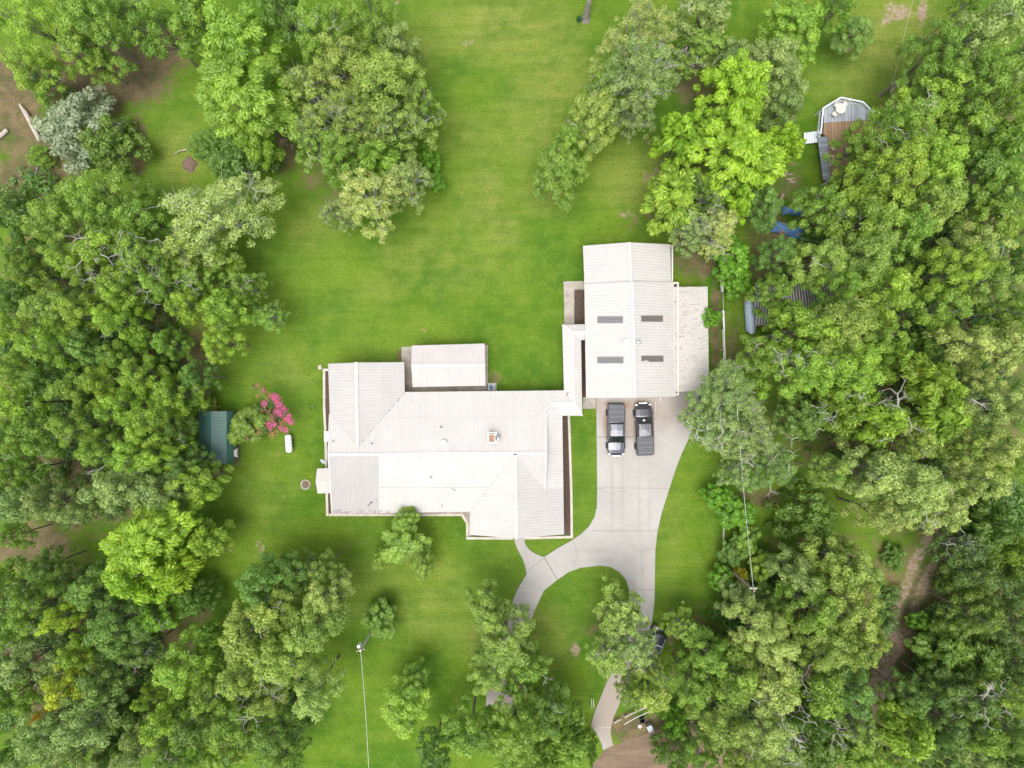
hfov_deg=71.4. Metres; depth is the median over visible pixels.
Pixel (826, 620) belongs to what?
oak tree
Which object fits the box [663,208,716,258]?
airy tree
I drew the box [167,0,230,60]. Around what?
oak tree
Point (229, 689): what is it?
oak tree
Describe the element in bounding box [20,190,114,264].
oak tree
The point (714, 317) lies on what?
bush
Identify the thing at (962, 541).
airy tree
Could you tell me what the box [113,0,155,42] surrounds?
oak tree
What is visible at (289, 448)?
propane tank
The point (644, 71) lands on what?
airy tree
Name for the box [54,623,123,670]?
oak tree
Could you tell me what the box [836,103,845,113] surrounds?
round table
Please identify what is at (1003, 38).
oak tree
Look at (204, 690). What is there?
oak tree
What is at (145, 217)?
oak tree
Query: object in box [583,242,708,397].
garage
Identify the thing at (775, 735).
oak tree
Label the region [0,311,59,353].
oak tree
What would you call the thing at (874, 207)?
oak tree
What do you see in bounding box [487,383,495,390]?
air conditioner
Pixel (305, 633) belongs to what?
oak tree
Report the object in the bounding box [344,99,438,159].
airy tree
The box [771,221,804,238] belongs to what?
tarp pile
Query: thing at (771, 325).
oak tree
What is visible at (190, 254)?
airy tree
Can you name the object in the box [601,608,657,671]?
airy tree
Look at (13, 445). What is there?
oak tree
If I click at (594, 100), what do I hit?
oak tree
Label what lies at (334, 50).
oak tree
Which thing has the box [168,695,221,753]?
oak tree
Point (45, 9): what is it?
oak tree
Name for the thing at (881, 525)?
oak tree
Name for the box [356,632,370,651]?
service pole
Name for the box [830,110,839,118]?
garden chair
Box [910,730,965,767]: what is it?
oak tree
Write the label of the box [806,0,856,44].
oak tree
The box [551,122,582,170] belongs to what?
oak tree
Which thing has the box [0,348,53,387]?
oak tree
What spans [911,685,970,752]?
oak tree
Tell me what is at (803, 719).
leafy tree
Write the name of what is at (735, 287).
bush
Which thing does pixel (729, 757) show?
oak tree
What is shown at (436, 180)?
bush
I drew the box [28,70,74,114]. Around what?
bush
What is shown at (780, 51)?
oak tree
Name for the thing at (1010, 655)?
oak tree
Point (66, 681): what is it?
oak tree
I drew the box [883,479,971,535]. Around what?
oak tree
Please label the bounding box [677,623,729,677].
oak tree
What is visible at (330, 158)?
oak tree
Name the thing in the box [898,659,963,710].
oak tree
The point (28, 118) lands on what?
fallen log
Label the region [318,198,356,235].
airy tree
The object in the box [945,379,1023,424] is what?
oak tree
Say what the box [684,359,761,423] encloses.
airy tree
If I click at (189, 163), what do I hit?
dirt mound
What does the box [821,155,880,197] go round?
oak tree
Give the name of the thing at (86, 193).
oak tree
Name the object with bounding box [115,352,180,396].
oak tree
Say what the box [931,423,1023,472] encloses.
oak tree
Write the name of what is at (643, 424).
pickup truck
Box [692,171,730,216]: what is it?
airy tree
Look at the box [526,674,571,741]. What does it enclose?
oak tree
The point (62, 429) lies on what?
oak tree
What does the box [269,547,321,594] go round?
oak tree
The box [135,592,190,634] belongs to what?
oak tree
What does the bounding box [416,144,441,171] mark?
bush
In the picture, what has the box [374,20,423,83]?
oak tree
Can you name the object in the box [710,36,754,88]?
oak tree
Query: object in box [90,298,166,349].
oak tree
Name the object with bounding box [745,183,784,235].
oak tree
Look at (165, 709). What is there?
oak tree
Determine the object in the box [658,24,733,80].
airy tree
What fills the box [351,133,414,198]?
feathery tree
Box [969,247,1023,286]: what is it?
oak tree
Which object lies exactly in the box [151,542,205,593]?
feathery tree
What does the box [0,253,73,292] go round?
oak tree
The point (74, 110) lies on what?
leafy tree
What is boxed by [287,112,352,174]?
airy tree
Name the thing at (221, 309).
oak tree
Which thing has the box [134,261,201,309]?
oak tree
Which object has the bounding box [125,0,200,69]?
oak tree
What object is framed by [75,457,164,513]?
oak tree
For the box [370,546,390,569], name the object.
bush
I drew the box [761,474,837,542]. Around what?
leafy tree
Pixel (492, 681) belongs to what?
oak tree
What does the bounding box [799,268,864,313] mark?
oak tree
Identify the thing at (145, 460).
oak tree
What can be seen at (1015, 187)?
oak tree
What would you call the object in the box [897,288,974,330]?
oak tree
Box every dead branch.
[790,727,804,751]
[968,398,989,409]
[982,685,994,699]
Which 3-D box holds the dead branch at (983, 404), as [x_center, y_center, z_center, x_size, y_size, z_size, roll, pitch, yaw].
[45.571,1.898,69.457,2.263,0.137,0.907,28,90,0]
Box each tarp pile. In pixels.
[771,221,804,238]
[782,206,801,215]
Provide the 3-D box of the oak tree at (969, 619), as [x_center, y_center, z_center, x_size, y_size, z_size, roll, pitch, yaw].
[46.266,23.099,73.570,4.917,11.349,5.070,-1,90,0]
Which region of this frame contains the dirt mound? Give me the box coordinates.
[182,156,197,173]
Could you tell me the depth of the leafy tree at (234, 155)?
74.43 m
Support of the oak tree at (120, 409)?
on the ground
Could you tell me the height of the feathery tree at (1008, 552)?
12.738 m
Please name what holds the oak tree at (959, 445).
on the ground
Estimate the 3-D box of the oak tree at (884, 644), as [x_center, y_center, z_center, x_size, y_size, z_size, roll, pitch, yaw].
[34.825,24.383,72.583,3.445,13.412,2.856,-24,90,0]
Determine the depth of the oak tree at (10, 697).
69.89 m
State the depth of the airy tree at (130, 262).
68.34 m
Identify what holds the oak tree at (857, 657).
on the ground
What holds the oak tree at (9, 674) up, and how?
on the ground
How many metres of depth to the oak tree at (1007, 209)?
69.55 m
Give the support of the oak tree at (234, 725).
on the ground
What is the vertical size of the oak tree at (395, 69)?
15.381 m
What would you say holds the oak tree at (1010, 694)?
on the ground
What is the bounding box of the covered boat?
[743,299,755,333]
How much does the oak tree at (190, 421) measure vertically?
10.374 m
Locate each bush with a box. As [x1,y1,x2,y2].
[25,146,58,167]
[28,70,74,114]
[186,127,230,163]
[195,391,220,415]
[228,404,273,444]
[360,596,397,640]
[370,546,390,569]
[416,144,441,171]
[424,171,445,192]
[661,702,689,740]
[699,483,733,509]
[702,307,722,327]
[707,562,734,592]
[713,494,757,529]
[716,540,747,567]
[720,270,752,300]
[729,525,761,558]
[733,567,747,579]
[746,549,779,582]
[878,542,907,573]
[904,610,930,631]
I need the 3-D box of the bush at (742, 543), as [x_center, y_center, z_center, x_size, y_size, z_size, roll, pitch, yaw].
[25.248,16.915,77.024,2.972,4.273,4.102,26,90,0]
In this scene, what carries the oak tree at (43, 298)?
on the ground
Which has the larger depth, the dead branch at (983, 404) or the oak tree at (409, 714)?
the oak tree at (409, 714)
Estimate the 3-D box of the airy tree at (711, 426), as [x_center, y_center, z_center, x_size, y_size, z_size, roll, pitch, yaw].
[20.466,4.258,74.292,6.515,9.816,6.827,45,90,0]
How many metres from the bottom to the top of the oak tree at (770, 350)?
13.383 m
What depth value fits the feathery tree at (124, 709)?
74.86 m
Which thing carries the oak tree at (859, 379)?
on the ground
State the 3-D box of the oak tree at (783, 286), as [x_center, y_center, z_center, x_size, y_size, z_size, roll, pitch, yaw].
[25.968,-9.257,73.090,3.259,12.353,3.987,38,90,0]
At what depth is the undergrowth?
77.71 m
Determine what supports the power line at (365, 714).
attached to the service pole at (360, 643)
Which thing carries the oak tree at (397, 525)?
on the ground
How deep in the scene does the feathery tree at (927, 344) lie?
72.21 m
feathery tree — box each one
[91,725,139,767]
[98,492,206,577]
[101,541,171,605]
[108,691,152,724]
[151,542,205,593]
[186,516,235,560]
[192,616,231,654]
[194,48,302,151]
[200,0,288,98]
[231,119,285,170]
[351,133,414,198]
[485,683,552,767]
[540,698,591,767]
[639,163,699,236]
[647,108,701,173]
[679,113,786,204]
[693,46,773,129]
[693,105,731,145]
[711,183,754,225]
[711,234,750,280]
[750,120,807,167]
[754,0,825,75]
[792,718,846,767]
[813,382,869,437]
[833,375,925,448]
[835,729,885,767]
[859,338,915,376]
[860,694,936,762]
[882,352,960,405]
[893,382,973,446]
[901,332,945,357]
[903,616,974,679]
[940,624,1007,679]
[944,493,1023,555]
[954,115,1023,179]
[960,519,1023,578]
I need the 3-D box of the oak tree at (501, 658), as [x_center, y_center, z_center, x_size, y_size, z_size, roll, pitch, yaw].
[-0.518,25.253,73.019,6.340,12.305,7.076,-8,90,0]
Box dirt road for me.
[590,712,755,767]
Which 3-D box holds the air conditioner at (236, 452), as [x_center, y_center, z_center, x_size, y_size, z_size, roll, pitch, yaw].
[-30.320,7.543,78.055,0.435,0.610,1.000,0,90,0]
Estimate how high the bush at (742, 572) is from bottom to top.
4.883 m
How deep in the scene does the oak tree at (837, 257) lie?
68.31 m
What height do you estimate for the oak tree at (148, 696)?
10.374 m
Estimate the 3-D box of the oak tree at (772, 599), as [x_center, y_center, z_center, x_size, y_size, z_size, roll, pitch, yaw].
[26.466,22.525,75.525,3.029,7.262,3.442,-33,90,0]
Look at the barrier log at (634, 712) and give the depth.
78.39 m
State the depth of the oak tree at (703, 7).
70.32 m
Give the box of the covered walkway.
[543,324,584,415]
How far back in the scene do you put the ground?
79.00 m
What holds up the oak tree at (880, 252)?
on the ground
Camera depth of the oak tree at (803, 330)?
66.32 m
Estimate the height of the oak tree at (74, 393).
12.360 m
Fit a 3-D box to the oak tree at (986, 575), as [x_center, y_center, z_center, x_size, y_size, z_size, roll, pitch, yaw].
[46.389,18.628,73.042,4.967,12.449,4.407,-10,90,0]
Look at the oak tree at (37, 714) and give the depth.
67.33 m
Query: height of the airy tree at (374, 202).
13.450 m
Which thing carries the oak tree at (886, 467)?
on the ground
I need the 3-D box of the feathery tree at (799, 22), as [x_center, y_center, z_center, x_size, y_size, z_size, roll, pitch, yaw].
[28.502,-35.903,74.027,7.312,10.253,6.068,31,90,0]
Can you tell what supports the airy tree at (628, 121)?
on the ground
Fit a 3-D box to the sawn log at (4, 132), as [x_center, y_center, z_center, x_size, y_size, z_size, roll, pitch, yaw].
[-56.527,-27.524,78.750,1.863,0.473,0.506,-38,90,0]
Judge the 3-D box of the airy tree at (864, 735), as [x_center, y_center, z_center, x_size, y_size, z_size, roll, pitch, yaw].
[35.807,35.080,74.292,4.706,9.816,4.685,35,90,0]
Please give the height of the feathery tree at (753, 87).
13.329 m
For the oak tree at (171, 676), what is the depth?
69.59 m
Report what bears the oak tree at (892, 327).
on the ground
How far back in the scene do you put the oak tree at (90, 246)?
66.71 m
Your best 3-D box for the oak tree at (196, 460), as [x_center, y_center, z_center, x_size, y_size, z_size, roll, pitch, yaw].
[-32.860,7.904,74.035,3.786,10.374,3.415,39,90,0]
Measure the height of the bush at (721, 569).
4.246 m
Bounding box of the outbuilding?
[754,282,837,325]
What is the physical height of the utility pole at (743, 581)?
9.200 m
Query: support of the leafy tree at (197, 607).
on the ground
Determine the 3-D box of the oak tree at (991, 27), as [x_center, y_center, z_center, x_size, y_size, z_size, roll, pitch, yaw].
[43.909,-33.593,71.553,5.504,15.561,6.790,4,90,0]
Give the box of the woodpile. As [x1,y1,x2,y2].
[786,173,795,182]
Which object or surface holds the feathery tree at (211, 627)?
on the ground
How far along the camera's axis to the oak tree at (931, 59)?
68.45 m
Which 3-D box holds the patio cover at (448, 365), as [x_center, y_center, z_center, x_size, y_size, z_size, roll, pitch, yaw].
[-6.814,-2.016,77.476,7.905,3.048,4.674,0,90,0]
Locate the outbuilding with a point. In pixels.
(802, 294)
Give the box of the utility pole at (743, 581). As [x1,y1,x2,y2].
[726,565,756,591]
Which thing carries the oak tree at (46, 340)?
on the ground
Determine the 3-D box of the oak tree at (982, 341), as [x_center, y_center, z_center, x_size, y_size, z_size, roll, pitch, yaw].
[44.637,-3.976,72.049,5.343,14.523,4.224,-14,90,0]
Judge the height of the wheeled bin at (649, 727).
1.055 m
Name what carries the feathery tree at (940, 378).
on the ground
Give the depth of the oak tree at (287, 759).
71.72 m
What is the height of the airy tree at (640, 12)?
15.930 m
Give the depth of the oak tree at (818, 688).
67.00 m
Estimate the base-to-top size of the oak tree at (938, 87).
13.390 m
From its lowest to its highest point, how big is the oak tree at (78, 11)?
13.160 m
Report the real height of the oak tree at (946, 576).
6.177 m
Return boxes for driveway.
[486,392,703,749]
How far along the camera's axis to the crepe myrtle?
75.65 m
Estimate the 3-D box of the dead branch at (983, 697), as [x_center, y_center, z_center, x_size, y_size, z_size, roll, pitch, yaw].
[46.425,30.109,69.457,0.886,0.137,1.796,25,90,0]
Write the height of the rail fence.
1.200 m
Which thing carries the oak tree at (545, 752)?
on the ground
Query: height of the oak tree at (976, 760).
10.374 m
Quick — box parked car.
[644,624,667,667]
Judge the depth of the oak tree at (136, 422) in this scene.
68.14 m
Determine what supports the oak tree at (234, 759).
on the ground
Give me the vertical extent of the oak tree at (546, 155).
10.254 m
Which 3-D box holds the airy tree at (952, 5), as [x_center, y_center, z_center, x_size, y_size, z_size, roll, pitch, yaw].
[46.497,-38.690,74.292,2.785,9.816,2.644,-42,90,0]
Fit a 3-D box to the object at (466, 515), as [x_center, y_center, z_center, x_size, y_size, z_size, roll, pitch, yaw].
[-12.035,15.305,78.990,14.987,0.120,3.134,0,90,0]
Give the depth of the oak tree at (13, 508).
68.91 m
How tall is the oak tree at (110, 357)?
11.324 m
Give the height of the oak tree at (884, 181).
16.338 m
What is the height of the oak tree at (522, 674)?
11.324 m
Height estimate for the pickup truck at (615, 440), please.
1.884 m
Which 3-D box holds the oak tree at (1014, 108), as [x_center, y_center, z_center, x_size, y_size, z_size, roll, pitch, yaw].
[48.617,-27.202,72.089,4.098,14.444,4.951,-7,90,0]
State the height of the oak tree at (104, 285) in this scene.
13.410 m
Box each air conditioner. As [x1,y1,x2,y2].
[234,448,237,456]
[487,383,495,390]
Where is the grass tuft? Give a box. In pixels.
[576,14,583,22]
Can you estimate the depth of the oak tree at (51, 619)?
70.30 m
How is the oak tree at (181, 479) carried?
on the ground
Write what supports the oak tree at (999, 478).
on the ground
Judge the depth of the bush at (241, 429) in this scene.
75.71 m
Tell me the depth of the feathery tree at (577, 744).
70.55 m
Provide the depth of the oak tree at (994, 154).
70.15 m
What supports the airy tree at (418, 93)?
on the ground
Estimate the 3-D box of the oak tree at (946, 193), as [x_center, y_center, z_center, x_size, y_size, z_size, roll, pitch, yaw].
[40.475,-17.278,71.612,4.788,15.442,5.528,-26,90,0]
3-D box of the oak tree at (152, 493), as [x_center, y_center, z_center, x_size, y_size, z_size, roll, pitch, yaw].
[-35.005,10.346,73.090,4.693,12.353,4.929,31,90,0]
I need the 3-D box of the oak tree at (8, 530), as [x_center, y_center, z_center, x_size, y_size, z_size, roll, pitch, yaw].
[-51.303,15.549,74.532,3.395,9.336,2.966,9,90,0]
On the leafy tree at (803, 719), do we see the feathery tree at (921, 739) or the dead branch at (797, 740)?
the dead branch at (797, 740)
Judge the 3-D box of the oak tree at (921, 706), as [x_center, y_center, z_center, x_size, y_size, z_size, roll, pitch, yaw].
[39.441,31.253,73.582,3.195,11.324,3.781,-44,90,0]
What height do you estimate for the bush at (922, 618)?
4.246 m
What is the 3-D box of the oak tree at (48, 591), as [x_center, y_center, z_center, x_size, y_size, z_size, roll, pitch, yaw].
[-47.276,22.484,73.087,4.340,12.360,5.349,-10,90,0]
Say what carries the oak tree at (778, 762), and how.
on the ground
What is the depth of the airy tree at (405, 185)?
70.31 m
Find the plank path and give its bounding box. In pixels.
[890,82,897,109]
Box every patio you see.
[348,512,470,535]
[401,345,487,391]
[564,281,583,323]
[583,397,595,408]
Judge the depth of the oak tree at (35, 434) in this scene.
68.67 m
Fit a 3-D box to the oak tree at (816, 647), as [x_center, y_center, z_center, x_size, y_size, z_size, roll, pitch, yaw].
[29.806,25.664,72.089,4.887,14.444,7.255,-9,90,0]
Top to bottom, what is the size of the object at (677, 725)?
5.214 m
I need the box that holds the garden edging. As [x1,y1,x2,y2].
[323,369,572,539]
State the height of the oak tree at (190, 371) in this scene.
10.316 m
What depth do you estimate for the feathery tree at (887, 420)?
67.86 m
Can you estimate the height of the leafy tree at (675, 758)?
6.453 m
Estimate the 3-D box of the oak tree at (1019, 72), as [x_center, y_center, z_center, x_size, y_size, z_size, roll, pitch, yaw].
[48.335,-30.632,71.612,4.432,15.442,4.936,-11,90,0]
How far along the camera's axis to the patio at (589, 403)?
78.90 m
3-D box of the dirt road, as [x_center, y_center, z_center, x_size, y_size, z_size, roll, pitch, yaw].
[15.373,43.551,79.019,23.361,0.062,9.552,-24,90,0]
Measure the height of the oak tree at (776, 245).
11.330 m
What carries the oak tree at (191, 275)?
on the ground
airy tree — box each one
[107,229,185,289]
[116,627,174,673]
[145,167,286,271]
[160,223,229,275]
[224,271,272,309]
[250,299,291,333]
[280,62,348,128]
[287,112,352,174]
[298,83,388,154]
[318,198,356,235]
[337,167,413,244]
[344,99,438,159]
[380,157,434,214]
[402,78,448,136]
[582,63,622,114]
[583,630,634,679]
[588,0,678,80]
[591,574,649,642]
[594,28,680,124]
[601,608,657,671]
[607,86,661,144]
[613,671,646,711]
[639,648,671,689]
[657,599,698,642]
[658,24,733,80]
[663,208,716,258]
[677,398,749,453]
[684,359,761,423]
[685,203,737,261]
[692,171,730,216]
[712,389,783,466]
[712,447,755,486]
[735,441,805,498]
[827,698,881,756]
[917,520,996,565]
[931,0,983,33]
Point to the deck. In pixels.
(839, 123)
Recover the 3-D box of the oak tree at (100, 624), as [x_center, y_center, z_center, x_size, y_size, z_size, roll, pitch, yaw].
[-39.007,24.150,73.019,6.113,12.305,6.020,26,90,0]
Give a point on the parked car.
(661, 637)
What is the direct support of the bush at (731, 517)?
on the ground
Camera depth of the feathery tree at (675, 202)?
70.22 m
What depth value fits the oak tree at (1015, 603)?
70.62 m
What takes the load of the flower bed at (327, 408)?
on the ground
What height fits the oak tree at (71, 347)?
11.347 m
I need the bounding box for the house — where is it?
[316,362,572,538]
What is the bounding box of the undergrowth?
[0,33,1023,767]
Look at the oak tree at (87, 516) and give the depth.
70.39 m
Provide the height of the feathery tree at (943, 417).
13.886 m
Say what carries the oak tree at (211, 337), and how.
on the ground
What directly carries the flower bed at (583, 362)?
on the ground
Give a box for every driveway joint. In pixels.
[653,403,653,435]
[655,401,655,435]
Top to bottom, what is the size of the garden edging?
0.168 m
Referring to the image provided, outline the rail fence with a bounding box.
[719,272,725,366]
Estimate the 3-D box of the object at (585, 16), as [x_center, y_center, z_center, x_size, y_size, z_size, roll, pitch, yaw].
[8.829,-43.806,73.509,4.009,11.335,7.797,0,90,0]
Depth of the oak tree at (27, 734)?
67.62 m
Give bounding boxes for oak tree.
[0,0,93,73]
[0,45,77,104]
[0,183,65,244]
[0,233,60,277]
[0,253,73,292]
[0,278,43,316]
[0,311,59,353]
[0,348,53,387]
[0,383,70,421]
[0,420,45,454]
[0,450,69,489]
[0,479,80,523]
[0,520,51,549]
[0,555,65,606]
[0,602,57,651]
[0,625,80,690]
[0,662,54,721]
[0,720,72,767]
[0,733,36,767]
[4,409,94,458]
[4,577,66,639]
[12,317,96,369]
[13,685,97,759]
[16,287,98,328]
[18,476,94,520]
[19,361,75,394]
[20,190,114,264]
[22,544,86,581]
[27,688,70,725]
[34,594,103,637]
[39,644,95,710]
[42,242,118,289]
[42,370,117,407]
[43,403,120,448]
[46,713,117,767]
[49,291,133,337]
[49,671,137,753]
[53,164,160,241]
[54,0,139,75]
[54,496,110,528]
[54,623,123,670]
[55,25,127,85]
[58,324,129,368]
[61,558,123,611]
[64,229,159,287]
[73,428,143,468]
[73,643,148,705]
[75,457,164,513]
[78,359,132,401]
[79,267,161,318]
[80,595,165,659]
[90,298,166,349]
[92,385,158,425]
[98,338,155,374]
[106,428,172,475]
[109,713,168,767]
[110,198,178,243]
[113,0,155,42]
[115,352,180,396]
[123,401,198,448]
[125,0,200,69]
[129,672,177,711]
[130,460,196,511]
[132,439,199,473]
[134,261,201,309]
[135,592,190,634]
[138,687,199,747]
[150,328,199,360]
[150,374,211,411]
[150,623,223,699]
[151,721,210,767]
[158,413,198,447]
[160,482,202,520]
[162,286,213,327]
[163,459,234,500]
[165,441,215,478]
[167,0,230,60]
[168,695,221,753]
[170,257,229,301]
[178,359,225,391]
[188,657,227,715]
[194,718,255,767]
[197,288,258,335]
[200,324,249,364]
[202,240,246,272]
[207,681,269,753]
[214,636,276,701]
[218,591,290,664]
[233,551,299,606]
[237,658,297,733]
[243,575,308,632]
[246,611,317,692]
[250,697,308,755]
[255,0,312,55]
[261,720,313,767]
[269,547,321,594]
[282,582,351,655]
[291,655,345,723]
[294,0,363,77]
[303,568,355,613]
[307,30,391,122]
[308,547,344,582]
[318,128,377,199]
[338,0,409,56]
[352,49,426,128]
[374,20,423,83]
[379,516,432,564]
[380,674,432,739]
[391,506,419,535]
[402,656,430,698]
[409,540,435,581]
[415,719,456,767]
[440,693,504,759]
[464,577,504,631]
[465,644,507,695]
[475,599,538,674]
[504,668,533,712]
[509,635,552,683]
[512,727,564,767]
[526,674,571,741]
[531,140,589,212]
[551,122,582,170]
[567,87,618,162]
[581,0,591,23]
[621,658,671,713]
[663,650,713,713]
[670,0,733,53]
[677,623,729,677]
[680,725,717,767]
[684,680,745,748]
[697,637,765,716]
[702,715,761,767]
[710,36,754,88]
[714,574,756,619]
[717,683,800,761]
[721,595,801,672]
[731,331,793,377]
[735,639,801,714]
[741,35,809,120]
[744,272,796,308]
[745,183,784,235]
[746,581,781,614]
[746,716,806,767]
[748,335,836,401]
[750,234,797,278]
[752,298,805,332]
[754,83,804,133]
[756,303,840,357]
[763,542,822,596]
[770,391,837,448]
[773,560,838,636]
[776,641,845,719]
[779,603,850,685]
[782,239,846,290]
[787,183,848,236]
[790,292,878,362]
[793,334,887,402]
[794,452,847,488]
[796,528,871,592]
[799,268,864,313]
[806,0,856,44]
[806,563,884,642]
[814,612,882,672]
[815,220,899,292]
[818,193,908,253]
[818,542,883,582]
[821,122,893,169]
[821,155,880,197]
[821,433,909,497]
[822,651,877,723]
[829,16,873,61]
[832,135,930,224]
[836,491,918,535]
[837,606,892,654]
[838,310,910,353]
[846,87,941,177]
[846,448,955,528]
[849,264,915,331]
[869,666,930,718]
[871,733,918,767]
[873,129,969,204]
[874,202,937,264]
[878,16,973,99]
[879,421,937,463]
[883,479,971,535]
[884,63,968,136]
[888,177,967,239]
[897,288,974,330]
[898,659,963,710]
[903,242,998,300]
[906,0,1017,85]
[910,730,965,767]
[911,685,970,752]
[918,323,1013,362]
[920,221,1019,270]
[924,40,1020,132]
[926,101,999,156]
[927,546,1016,595]
[927,583,1007,635]
[928,146,1011,203]
[928,569,964,594]
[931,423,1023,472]
[933,666,1004,730]
[935,428,986,462]
[936,252,1023,305]
[936,454,1017,505]
[943,195,1023,249]
[943,696,1012,757]
[945,320,1023,378]
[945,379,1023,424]
[948,734,999,767]
[950,359,1009,396]
[953,160,1023,220]
[956,0,1023,58]
[956,81,1023,137]
[960,598,1023,644]
[962,39,1023,102]
[962,288,1023,332]
[962,662,1023,727]
[963,565,1023,613]
[967,433,1023,481]
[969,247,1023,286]
[969,730,1023,767]
[970,700,1023,757]
[971,633,1023,685]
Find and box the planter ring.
[300,479,310,489]
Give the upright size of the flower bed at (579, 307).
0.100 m
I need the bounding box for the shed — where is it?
[199,411,237,463]
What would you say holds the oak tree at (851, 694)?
on the ground
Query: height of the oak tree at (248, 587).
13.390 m
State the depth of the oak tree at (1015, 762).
72.35 m
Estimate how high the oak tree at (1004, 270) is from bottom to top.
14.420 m
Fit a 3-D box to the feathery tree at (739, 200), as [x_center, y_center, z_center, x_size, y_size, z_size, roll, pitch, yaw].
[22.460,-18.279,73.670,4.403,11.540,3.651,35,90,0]
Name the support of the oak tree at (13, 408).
on the ground
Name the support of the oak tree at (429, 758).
on the ground
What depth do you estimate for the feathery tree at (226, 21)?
68.07 m
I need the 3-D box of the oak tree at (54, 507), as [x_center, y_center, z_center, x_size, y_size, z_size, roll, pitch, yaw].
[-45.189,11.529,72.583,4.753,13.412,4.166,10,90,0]
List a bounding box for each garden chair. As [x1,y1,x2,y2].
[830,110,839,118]
[842,99,850,106]
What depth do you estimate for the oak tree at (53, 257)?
68.61 m
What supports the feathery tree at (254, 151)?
on the ground
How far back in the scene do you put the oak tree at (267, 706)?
68.57 m
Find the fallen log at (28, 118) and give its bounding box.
[18,103,41,141]
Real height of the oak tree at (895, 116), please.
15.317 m
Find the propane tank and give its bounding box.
[285,434,293,452]
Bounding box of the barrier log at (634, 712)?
[624,707,646,717]
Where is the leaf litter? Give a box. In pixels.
[333,316,695,512]
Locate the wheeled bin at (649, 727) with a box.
[645,721,653,732]
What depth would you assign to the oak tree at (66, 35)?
71.32 m
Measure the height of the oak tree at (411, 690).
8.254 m
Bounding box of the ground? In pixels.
[0,0,1023,767]
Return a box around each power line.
[361,659,368,767]
[737,410,753,588]
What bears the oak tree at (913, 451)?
on the ground
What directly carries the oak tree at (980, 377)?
on the ground
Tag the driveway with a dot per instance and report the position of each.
(622, 523)
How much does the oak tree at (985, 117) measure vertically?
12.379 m
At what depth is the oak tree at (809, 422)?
70.72 m
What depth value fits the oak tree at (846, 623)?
66.83 m
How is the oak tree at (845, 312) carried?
on the ground
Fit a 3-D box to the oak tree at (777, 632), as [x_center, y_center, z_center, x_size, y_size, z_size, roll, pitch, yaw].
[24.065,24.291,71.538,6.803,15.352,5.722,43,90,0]
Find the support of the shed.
on the ground
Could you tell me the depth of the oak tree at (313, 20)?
67.26 m
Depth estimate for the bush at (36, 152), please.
77.29 m
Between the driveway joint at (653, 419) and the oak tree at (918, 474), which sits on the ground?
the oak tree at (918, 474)
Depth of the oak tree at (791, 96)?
71.47 m
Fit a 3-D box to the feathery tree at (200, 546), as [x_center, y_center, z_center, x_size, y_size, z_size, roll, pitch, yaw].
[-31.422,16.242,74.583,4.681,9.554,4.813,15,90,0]
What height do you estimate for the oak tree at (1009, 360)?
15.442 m
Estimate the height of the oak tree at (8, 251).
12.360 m
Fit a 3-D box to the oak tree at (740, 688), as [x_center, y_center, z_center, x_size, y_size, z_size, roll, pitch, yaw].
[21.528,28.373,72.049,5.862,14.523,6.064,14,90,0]
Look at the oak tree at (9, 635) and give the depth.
69.94 m
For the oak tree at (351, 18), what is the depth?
68.18 m
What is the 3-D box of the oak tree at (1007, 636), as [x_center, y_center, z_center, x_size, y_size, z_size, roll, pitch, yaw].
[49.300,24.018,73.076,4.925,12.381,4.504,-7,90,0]
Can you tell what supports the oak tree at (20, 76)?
on the ground
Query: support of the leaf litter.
on the house
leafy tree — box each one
[28,84,125,174]
[77,113,154,181]
[175,573,223,619]
[207,133,280,197]
[582,726,597,767]
[649,727,694,767]
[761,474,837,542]
[767,680,852,754]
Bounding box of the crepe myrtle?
[245,382,316,453]
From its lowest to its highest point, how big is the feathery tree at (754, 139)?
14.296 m
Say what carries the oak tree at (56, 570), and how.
on the ground
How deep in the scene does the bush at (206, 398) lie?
77.02 m
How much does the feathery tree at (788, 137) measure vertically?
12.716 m
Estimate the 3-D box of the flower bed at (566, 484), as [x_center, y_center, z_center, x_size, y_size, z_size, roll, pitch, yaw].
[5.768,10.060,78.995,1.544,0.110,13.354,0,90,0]
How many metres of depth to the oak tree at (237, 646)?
67.16 m
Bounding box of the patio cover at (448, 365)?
[411,343,484,386]
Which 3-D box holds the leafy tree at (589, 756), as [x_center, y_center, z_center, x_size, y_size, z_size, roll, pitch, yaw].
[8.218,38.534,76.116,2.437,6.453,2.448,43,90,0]
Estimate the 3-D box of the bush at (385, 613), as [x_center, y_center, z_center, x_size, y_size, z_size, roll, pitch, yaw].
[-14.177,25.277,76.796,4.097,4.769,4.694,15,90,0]
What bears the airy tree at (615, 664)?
on the ground
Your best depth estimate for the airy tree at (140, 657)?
72.05 m
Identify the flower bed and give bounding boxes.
[325,371,330,512]
[562,416,570,534]
[575,290,584,323]
[581,340,585,396]
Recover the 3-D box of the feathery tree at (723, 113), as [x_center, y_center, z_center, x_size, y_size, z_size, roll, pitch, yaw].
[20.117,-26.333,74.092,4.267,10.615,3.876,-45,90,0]
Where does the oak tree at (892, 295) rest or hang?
on the ground
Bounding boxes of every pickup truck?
[605,403,627,455]
[633,403,655,455]
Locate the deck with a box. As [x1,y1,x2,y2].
[804,97,883,185]
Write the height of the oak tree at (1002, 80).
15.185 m
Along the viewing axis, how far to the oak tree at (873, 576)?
67.89 m
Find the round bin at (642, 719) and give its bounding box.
[639,716,644,723]
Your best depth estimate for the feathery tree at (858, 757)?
72.97 m
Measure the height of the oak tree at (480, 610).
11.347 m
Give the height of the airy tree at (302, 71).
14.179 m
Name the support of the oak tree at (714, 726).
on the ground
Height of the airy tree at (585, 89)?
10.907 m
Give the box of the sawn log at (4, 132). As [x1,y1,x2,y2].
[0,128,8,138]

